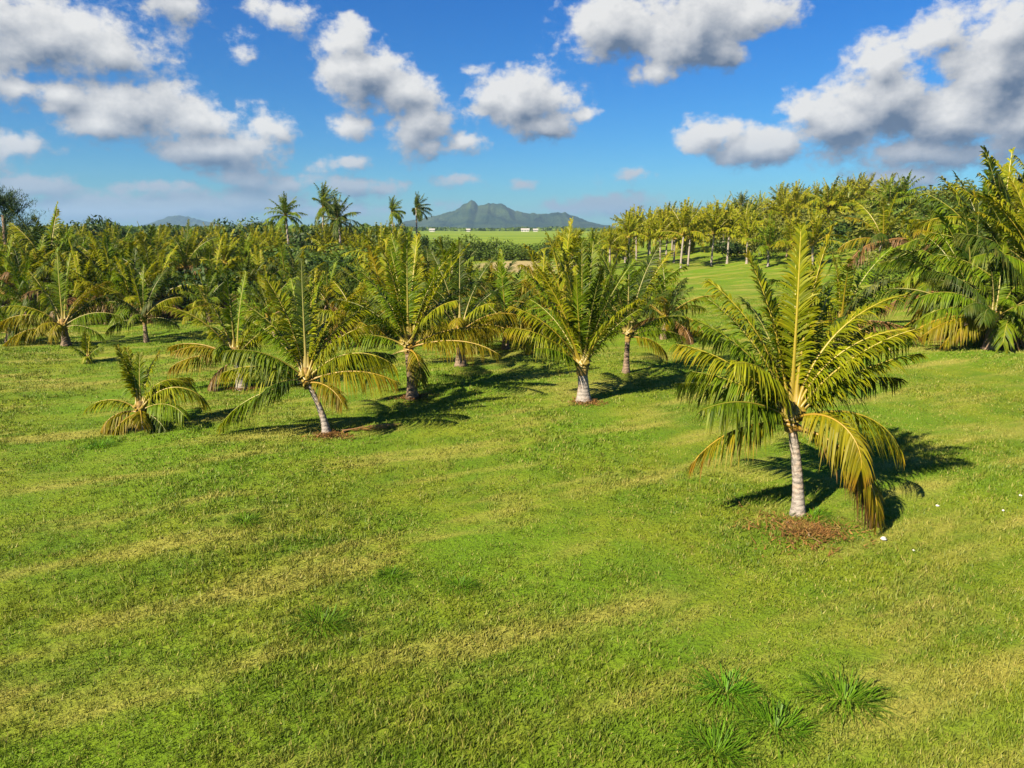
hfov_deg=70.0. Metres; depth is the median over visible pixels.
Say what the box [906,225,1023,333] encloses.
coconut palm
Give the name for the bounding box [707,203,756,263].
coconut palm
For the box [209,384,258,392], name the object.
leaf litter
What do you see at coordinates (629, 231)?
coconut palm
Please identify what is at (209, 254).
coconut palm
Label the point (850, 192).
coconut palm
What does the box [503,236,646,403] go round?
coconut palm
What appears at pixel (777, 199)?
coconut palm
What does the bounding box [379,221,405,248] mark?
coconut palm
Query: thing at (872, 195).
shrub
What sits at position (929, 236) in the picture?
coconut palm
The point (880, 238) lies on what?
coconut palm
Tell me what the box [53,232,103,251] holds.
coconut palm
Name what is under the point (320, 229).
coconut palm
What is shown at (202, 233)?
coconut palm
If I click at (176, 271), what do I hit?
bush
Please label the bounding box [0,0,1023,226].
sky
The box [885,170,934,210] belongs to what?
coconut palm
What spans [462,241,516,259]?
bush
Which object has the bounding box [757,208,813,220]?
shrub
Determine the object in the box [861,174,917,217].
coconut palm
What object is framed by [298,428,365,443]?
leaf litter
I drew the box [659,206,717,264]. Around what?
coconut palm
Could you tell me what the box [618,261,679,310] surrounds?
coconut palm
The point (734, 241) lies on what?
shrub
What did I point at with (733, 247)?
shrub
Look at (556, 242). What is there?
coconut palm
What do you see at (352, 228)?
coconut palm
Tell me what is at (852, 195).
coconut palm
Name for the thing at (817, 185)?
coconut palm
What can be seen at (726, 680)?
grass tuft
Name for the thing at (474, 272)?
coconut palm
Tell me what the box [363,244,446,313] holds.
coconut palm
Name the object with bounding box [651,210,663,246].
coconut palm
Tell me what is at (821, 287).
coconut palm
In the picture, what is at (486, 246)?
bush
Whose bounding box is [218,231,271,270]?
coconut palm
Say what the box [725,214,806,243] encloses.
shrub
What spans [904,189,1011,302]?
coconut palm
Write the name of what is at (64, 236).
coconut palm
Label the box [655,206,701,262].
coconut palm
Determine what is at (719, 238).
coconut palm
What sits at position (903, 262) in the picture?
coconut palm
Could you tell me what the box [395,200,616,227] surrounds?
mountain
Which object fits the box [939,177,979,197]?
shrub
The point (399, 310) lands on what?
coconut palm
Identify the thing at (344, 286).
bush
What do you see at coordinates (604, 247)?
coconut palm
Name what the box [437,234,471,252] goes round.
bush
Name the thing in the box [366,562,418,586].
grass tuft
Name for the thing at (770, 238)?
coconut palm
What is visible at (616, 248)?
coconut palm
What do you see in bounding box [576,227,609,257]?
coconut palm
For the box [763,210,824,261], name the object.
coconut palm
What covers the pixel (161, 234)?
coconut palm
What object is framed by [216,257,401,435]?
coconut palm
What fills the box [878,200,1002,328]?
coconut palm
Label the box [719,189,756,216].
coconut palm
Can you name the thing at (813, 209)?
shrub
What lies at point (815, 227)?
coconut palm
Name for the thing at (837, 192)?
coconut palm
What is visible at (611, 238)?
coconut palm
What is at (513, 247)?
bush
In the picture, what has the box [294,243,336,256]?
shrub
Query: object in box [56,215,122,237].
broad tree
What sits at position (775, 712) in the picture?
grass tuft
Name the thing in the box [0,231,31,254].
coconut palm
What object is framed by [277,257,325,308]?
coconut palm
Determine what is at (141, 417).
coconut palm
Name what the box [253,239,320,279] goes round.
coconut palm
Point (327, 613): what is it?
grass tuft
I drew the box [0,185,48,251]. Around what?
casuarina tree
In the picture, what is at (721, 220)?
coconut palm
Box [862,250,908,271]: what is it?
shrub
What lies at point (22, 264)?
coconut palm
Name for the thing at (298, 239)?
broad tree
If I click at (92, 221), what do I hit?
broad tree
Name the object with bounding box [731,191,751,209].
coconut palm
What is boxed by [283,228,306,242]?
coconut palm
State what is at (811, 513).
grass tuft
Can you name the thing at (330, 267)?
bush
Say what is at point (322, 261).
shrub
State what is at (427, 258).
coconut palm
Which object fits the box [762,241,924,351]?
coconut palm
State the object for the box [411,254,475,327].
coconut palm
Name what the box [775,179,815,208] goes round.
coconut palm
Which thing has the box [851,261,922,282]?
shrub
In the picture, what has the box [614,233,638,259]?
coconut palm
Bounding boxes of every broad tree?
[21,224,83,248]
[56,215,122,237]
[68,214,128,241]
[120,226,147,238]
[148,223,186,237]
[193,217,260,242]
[236,216,290,234]
[245,220,338,249]
[356,225,421,239]
[369,222,428,252]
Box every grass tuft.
[75,438,123,450]
[221,509,270,529]
[281,601,362,648]
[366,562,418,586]
[435,573,483,595]
[661,714,769,767]
[673,660,772,717]
[725,689,836,766]
[782,506,844,526]
[784,661,903,731]
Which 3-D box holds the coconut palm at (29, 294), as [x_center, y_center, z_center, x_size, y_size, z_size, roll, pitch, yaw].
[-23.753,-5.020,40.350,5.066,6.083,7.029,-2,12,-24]
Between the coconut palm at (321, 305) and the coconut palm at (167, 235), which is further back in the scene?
the coconut palm at (167, 235)
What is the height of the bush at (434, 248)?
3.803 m
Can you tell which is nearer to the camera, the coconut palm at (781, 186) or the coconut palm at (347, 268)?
the coconut palm at (347, 268)
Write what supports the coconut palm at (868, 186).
on the ground at (734, 275)
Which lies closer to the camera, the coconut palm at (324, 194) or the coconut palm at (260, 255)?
the coconut palm at (260, 255)
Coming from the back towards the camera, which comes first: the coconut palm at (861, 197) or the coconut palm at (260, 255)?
the coconut palm at (861, 197)
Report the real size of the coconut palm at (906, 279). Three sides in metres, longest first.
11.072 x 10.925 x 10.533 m
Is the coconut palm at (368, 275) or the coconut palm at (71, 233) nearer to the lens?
the coconut palm at (368, 275)
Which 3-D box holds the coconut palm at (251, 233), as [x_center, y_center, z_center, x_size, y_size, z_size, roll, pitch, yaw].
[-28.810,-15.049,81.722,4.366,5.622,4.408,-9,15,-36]
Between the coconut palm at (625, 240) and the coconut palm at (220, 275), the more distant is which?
the coconut palm at (625, 240)
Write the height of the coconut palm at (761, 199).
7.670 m
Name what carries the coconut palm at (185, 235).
on the ground at (734, 275)
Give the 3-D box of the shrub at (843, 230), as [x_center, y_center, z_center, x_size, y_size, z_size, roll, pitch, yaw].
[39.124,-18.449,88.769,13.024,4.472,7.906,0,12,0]
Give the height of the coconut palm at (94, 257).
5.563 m
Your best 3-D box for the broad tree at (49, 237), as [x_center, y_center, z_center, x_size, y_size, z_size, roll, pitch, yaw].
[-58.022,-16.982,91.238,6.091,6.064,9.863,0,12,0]
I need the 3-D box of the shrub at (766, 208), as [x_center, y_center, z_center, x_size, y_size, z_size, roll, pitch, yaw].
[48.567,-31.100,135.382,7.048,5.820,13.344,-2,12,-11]
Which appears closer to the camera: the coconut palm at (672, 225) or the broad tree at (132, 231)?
the coconut palm at (672, 225)
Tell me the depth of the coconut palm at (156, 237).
88.58 m
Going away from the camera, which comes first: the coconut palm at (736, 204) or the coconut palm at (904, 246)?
the coconut palm at (904, 246)
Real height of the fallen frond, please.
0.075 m
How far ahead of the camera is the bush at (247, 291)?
45.81 m
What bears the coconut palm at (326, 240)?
on the ground at (734, 275)
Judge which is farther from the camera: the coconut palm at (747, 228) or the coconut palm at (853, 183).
the coconut palm at (853, 183)
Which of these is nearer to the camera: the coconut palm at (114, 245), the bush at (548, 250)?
the coconut palm at (114, 245)
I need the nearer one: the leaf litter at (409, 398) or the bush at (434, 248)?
the leaf litter at (409, 398)
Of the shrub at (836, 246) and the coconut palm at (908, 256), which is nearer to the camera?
the coconut palm at (908, 256)
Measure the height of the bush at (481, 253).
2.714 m
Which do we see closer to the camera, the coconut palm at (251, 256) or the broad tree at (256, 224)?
the coconut palm at (251, 256)
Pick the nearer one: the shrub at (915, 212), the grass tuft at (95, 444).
the grass tuft at (95, 444)
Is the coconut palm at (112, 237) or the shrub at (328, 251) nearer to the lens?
the shrub at (328, 251)
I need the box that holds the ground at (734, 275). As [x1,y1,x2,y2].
[0,215,1023,767]
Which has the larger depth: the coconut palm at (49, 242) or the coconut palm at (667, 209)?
the coconut palm at (667, 209)
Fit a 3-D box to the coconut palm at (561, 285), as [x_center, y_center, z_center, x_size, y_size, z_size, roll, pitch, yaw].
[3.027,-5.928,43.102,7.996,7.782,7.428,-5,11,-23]
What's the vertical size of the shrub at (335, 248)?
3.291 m
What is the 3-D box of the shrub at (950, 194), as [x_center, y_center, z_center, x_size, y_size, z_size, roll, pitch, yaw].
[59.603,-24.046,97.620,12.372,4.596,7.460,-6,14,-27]
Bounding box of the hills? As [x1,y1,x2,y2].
[136,215,274,226]
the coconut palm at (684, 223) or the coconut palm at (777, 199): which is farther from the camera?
the coconut palm at (777, 199)
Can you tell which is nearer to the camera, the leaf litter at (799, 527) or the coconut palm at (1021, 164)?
the leaf litter at (799, 527)
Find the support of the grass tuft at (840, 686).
on the ground at (734, 275)
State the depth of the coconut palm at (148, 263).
42.24 m
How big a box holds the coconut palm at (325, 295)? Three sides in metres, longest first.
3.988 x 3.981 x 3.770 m
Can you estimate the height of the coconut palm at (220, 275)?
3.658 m
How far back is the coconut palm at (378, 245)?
65.19 m
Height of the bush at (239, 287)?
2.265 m
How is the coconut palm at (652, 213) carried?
on the ground at (734, 275)
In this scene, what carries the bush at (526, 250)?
on the ground at (734, 275)
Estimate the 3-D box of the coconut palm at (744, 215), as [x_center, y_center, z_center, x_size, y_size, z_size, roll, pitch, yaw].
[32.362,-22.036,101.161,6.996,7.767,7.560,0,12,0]
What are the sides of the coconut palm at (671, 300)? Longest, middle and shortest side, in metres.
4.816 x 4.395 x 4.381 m
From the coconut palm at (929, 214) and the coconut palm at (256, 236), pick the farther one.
the coconut palm at (256, 236)
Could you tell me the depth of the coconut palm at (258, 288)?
39.77 m
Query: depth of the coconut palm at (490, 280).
39.49 m
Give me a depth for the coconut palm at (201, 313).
39.09 m
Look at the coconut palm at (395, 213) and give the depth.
114.07 m
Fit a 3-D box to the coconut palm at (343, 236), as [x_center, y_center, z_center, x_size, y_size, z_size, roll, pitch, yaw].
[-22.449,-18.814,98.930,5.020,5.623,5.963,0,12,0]
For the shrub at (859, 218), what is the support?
on the ground at (734, 275)
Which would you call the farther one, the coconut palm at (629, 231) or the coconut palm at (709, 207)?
the coconut palm at (709, 207)
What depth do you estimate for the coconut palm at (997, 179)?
43.41 m
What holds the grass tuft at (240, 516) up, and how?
on the ground at (734, 275)
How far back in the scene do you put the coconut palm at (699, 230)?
117.89 m
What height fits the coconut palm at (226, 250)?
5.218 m
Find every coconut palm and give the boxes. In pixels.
[0,201,105,278]
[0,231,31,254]
[0,233,90,308]
[0,234,53,312]
[0,244,68,304]
[0,249,50,308]
[0,251,20,272]
[0,252,126,346]
[0,256,56,321]
[0,295,47,343]
[1,243,54,276]
[22,239,128,323]
[31,250,76,305]
[43,223,93,251]
[44,252,125,319]
[50,243,144,318]
[51,230,139,277]
[52,241,156,289]
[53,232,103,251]
[53,237,80,261]
[54,222,140,267]
[54,225,88,247]
[66,257,138,321]
[69,223,99,242]
[69,331,103,363]
[76,250,183,324]
[83,344,211,435]
[84,247,184,327]
[93,226,153,249]
[93,230,208,319]
[95,224,124,241]
[102,260,183,342]
[113,241,199,309]
[118,221,182,261]
[125,243,182,282]
[136,227,170,248]
[137,224,175,249]
[146,219,220,282]
[149,224,180,241]
[158,258,194,310]
[160,266,296,390]
[164,226,198,246]
[166,226,213,266]
[171,228,201,246]
[175,236,269,304]
[179,270,233,325]
[191,224,220,246]
[194,258,247,310]
[197,222,221,237]
[198,227,252,264]
[204,223,230,244]
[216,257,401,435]
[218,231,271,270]
[223,241,285,281]
[224,252,263,306]
[232,265,306,335]
[233,224,272,246]
[234,271,287,320]
[237,231,273,252]
[237,245,290,292]
[252,225,284,249]
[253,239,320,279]
[254,223,284,250]
[258,227,292,256]
[263,191,307,254]
[266,245,325,295]
[268,277,338,344]
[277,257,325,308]
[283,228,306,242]
[288,260,356,319]
[301,223,347,254]
[304,217,347,246]
[311,182,345,241]
[312,268,398,347]
[315,194,364,250]
[328,238,435,343]
[329,232,502,399]
[332,226,363,248]
[339,230,372,256]
[340,221,404,278]
[341,253,382,289]
[342,221,365,245]
[354,267,390,299]
[355,228,429,311]
[357,226,374,250]
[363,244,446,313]
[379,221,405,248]
[388,196,405,225]
[389,240,530,366]
[393,246,462,318]
[398,227,422,252]
[411,192,432,258]
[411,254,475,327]
[412,236,488,318]
[418,237,490,313]
[444,249,556,355]
[456,250,530,316]
[463,255,486,291]
[487,250,575,336]
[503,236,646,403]
[509,237,584,306]
[511,275,546,307]
[512,216,615,315]
[538,230,565,251]
[553,234,580,263]
[556,233,588,268]
[559,260,639,336]
[568,238,689,373]
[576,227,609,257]
[586,227,601,242]
[594,230,608,256]
[595,225,625,262]
[598,234,612,256]
[601,208,650,264]
[602,231,633,264]
[604,208,646,258]
[608,234,641,262]
[612,204,658,259]
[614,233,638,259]
[615,205,649,251]
[617,261,721,344]
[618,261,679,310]
[633,210,672,262]
[637,207,686,259]
[640,206,662,253]
[645,201,681,255]
[648,197,712,267]
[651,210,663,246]
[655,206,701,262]
[656,204,683,253]
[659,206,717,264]
[668,222,930,536]
[672,208,709,255]
[673,206,709,247]
[679,202,709,236]
[681,200,743,264]
[701,194,737,237]
[702,200,721,215]
[702,200,739,246]
[704,202,740,246]
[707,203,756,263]
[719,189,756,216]
[721,196,768,242]
[723,208,778,263]
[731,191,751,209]
[738,200,776,223]
[745,210,804,266]
[749,190,771,207]
[762,181,792,203]
[762,183,805,225]
[762,189,806,221]
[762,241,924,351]
[762,259,848,321]
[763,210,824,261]
[773,204,848,264]
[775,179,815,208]
[798,188,815,209]
[799,185,818,209]
[804,182,825,200]
[806,176,856,220]
[808,182,842,209]
[814,185,854,220]
[819,190,860,219]
[830,178,869,198]
[832,178,862,213]
[837,192,929,268]
[838,185,866,209]
[839,171,876,198]
[848,173,883,194]
[848,180,877,197]
[852,173,876,186]
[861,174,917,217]
[863,200,1023,351]
[872,172,897,190]
[876,202,959,292]
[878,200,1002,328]
[879,169,1022,295]
[883,203,961,284]
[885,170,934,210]
[899,163,1023,302]
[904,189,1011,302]
[906,145,1022,290]
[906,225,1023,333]
[910,232,1023,349]
[913,219,1023,353]
[922,179,1023,330]
[944,171,1023,281]
[950,172,1023,345]
[961,155,1023,223]
[967,153,1023,215]
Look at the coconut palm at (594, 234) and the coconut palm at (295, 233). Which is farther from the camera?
the coconut palm at (594, 234)
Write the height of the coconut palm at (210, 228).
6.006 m
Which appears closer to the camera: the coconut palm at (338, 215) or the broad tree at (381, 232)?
the coconut palm at (338, 215)
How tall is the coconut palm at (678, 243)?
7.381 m
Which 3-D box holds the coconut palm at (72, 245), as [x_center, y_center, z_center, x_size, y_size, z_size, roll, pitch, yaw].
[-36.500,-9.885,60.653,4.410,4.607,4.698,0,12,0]
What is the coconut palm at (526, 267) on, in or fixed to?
on the ground at (734, 275)
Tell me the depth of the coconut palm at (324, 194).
92.69 m
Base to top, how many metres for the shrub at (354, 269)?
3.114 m
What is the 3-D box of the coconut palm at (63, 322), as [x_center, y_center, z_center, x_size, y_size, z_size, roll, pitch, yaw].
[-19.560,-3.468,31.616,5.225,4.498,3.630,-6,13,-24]
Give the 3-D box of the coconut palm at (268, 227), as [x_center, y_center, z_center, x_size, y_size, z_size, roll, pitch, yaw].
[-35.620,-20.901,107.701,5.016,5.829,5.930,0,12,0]
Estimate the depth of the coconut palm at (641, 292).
24.80 m
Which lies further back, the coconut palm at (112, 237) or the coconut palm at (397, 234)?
the coconut palm at (112, 237)
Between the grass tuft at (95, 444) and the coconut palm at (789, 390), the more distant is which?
the grass tuft at (95, 444)
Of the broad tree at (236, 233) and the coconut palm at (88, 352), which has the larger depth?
the broad tree at (236, 233)
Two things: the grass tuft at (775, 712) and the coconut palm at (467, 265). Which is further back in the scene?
the coconut palm at (467, 265)
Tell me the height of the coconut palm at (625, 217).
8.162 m
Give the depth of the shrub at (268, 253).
74.03 m
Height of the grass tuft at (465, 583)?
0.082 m
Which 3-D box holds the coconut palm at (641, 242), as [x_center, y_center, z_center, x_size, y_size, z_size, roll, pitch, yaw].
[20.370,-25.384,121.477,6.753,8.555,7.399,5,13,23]
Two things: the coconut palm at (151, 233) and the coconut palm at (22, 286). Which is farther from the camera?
the coconut palm at (151, 233)
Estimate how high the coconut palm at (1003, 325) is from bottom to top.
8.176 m
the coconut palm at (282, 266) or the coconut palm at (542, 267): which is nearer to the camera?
the coconut palm at (542, 267)
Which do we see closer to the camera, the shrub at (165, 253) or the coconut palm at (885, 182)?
the shrub at (165, 253)
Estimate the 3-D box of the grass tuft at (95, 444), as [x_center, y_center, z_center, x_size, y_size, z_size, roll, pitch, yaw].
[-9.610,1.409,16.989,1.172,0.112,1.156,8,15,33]
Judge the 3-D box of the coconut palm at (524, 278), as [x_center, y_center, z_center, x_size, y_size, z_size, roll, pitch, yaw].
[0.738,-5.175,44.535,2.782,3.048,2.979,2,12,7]
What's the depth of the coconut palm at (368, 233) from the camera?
105.66 m
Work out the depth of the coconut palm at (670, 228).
111.64 m
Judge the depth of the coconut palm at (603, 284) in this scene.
35.48 m
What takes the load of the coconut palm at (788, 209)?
on the ground at (734, 275)
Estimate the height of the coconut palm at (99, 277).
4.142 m
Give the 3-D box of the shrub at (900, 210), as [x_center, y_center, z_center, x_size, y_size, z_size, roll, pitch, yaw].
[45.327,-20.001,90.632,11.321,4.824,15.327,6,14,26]
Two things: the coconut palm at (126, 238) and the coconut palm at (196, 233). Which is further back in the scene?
the coconut palm at (126, 238)
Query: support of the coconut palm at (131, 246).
on the ground at (734, 275)
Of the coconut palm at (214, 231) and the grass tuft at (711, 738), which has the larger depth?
the coconut palm at (214, 231)
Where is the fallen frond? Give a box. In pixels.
[340,423,400,432]
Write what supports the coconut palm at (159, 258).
on the ground at (734, 275)
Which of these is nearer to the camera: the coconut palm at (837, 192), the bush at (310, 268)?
the bush at (310, 268)
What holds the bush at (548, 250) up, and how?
on the ground at (734, 275)
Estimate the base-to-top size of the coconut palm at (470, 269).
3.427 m
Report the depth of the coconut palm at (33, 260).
47.06 m
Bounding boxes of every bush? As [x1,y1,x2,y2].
[154,263,253,313]
[160,263,199,278]
[233,270,255,304]
[240,252,333,287]
[243,275,318,302]
[276,253,343,281]
[334,277,390,302]
[402,238,453,259]
[422,236,452,256]
[436,244,494,258]
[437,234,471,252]
[445,235,500,259]
[446,234,496,257]
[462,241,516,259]
[464,237,501,258]
[483,242,528,259]
[496,239,544,259]
[510,243,536,259]
[517,239,548,259]
[539,239,589,259]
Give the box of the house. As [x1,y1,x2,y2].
[521,228,529,231]
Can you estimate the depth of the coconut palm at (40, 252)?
47.77 m
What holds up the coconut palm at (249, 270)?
on the ground at (734, 275)
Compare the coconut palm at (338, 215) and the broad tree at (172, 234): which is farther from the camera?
the broad tree at (172, 234)
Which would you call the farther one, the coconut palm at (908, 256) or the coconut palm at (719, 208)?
the coconut palm at (719, 208)
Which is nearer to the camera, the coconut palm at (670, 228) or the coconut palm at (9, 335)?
the coconut palm at (9, 335)
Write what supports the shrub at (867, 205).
on the ground at (734, 275)
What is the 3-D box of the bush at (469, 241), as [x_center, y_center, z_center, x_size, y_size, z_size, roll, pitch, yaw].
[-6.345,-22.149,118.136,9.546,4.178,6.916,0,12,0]
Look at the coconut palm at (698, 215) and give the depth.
134.29 m
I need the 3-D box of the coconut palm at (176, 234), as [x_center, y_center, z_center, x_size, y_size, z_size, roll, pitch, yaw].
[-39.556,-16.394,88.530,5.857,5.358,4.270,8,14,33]
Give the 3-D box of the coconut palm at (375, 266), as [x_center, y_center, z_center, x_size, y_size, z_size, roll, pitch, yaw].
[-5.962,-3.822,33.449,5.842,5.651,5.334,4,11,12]
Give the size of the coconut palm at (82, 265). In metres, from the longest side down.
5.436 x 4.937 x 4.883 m
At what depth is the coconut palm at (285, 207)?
89.26 m
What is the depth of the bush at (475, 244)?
112.33 m
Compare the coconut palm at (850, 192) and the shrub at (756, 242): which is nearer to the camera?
the shrub at (756, 242)
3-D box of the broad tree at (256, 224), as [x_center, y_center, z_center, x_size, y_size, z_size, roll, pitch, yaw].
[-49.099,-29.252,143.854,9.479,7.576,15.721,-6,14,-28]
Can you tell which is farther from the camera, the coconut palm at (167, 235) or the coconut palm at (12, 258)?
the coconut palm at (167, 235)
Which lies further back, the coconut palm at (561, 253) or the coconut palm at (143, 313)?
the coconut palm at (561, 253)
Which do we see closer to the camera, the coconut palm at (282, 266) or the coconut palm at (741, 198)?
the coconut palm at (282, 266)
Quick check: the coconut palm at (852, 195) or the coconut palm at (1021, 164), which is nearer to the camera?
the coconut palm at (1021, 164)
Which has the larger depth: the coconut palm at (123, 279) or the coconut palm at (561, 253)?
the coconut palm at (561, 253)
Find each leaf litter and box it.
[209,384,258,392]
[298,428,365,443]
[380,390,442,406]
[556,397,618,408]
[723,498,902,566]
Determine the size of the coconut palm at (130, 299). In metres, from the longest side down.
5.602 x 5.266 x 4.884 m
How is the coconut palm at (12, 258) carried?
on the ground at (734, 275)
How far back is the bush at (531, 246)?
114.97 m
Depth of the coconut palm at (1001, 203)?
39.03 m
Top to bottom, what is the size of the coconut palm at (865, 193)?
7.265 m
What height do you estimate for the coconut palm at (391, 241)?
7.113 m
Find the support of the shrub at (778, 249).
on the ground at (734, 275)
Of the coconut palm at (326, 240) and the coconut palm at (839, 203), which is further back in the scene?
the coconut palm at (839, 203)
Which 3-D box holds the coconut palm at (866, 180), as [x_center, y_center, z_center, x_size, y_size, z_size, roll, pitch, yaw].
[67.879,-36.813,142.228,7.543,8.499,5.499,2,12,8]
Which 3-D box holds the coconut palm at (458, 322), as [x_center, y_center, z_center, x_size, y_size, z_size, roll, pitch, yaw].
[-1.894,-2.839,26.300,5.307,4.608,4.231,0,12,0]
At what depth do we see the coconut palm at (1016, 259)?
30.58 m
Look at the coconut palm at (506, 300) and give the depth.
29.96 m
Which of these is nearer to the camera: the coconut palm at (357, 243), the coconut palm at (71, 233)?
the coconut palm at (357, 243)
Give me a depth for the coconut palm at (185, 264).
56.43 m
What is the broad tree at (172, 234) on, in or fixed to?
on the ground at (734, 275)
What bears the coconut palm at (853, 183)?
on the ground at (734, 275)
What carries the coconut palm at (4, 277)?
on the ground at (734, 275)
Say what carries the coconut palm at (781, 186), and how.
on the ground at (734, 275)
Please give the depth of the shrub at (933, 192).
95.95 m
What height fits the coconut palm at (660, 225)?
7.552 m
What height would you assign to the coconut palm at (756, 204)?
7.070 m
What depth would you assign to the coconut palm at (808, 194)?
157.88 m
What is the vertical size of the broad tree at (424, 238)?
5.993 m
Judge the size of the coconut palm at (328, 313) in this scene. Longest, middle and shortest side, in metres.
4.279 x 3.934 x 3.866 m
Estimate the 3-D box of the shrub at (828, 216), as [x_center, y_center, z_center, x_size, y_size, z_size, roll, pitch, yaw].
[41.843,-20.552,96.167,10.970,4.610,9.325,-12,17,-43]
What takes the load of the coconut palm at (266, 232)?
on the ground at (734, 275)
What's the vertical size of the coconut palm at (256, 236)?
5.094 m
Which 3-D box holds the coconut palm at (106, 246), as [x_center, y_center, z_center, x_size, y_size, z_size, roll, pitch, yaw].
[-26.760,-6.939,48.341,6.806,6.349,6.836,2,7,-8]
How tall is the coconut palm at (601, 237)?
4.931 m
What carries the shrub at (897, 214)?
on the ground at (734, 275)
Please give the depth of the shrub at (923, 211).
93.33 m
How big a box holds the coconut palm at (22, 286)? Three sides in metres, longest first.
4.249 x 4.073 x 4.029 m
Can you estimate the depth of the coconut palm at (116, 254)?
45.47 m
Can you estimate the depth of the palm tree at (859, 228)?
82.83 m
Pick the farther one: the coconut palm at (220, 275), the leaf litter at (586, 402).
the coconut palm at (220, 275)
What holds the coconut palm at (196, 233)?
on the ground at (734, 275)
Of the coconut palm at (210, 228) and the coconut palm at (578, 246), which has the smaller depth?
the coconut palm at (578, 246)
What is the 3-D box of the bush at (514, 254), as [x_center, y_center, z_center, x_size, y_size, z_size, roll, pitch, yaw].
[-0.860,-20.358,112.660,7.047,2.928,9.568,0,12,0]
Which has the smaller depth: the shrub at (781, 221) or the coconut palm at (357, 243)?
the coconut palm at (357, 243)
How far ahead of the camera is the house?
839.33 m
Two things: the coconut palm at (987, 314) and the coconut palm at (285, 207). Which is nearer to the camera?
the coconut palm at (987, 314)
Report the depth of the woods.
700.43 m
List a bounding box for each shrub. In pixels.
[141,243,234,259]
[259,248,351,281]
[262,243,358,265]
[262,245,333,265]
[264,245,318,256]
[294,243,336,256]
[318,244,368,256]
[328,245,374,273]
[329,253,380,280]
[709,238,779,256]
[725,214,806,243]
[727,237,758,251]
[745,231,785,250]
[753,237,818,258]
[756,201,768,213]
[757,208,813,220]
[781,227,859,255]
[782,215,883,247]
[799,211,867,236]
[801,202,821,218]
[811,188,886,216]
[825,203,921,234]
[827,212,927,243]
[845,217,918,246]
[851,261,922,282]
[853,191,886,213]
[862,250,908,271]
[874,212,916,219]
[895,203,922,216]
[911,183,972,216]
[913,191,978,218]
[933,187,982,215]
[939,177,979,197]
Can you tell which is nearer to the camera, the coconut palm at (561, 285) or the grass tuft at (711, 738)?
the grass tuft at (711, 738)
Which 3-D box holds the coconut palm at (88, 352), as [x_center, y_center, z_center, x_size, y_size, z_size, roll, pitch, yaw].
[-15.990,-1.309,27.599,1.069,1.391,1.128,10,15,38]
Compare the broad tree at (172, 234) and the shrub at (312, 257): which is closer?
the shrub at (312, 257)
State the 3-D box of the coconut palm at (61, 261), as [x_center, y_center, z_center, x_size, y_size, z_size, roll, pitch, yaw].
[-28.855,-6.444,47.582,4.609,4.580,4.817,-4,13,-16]
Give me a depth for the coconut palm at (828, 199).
99.62 m
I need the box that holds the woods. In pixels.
[0,222,619,237]
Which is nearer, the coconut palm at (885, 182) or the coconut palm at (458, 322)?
the coconut palm at (458, 322)
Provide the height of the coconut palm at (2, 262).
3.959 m
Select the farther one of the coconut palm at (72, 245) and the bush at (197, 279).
the coconut palm at (72, 245)
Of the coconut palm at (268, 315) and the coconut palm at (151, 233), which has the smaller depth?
the coconut palm at (268, 315)
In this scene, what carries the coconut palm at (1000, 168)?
on the ground at (734, 275)
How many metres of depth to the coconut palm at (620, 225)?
111.73 m
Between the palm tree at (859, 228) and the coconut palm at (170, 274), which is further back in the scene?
the palm tree at (859, 228)
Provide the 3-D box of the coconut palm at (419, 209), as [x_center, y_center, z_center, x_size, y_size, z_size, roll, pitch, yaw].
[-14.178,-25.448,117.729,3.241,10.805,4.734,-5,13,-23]
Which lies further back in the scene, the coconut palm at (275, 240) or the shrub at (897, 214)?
the shrub at (897, 214)
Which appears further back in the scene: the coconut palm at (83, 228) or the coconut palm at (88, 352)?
the coconut palm at (83, 228)
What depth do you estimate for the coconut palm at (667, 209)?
114.16 m
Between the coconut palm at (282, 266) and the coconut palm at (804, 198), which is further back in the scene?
the coconut palm at (804, 198)
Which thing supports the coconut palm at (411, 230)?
on the ground at (734, 275)
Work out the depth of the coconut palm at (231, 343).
22.93 m
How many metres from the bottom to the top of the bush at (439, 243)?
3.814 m
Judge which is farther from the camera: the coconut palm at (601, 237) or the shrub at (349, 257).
the coconut palm at (601, 237)
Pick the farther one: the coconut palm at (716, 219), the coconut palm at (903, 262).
the coconut palm at (716, 219)
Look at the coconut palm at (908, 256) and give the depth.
60.43 m
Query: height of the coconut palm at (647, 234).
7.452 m
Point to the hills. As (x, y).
(178, 220)
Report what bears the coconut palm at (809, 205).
on the ground at (734, 275)

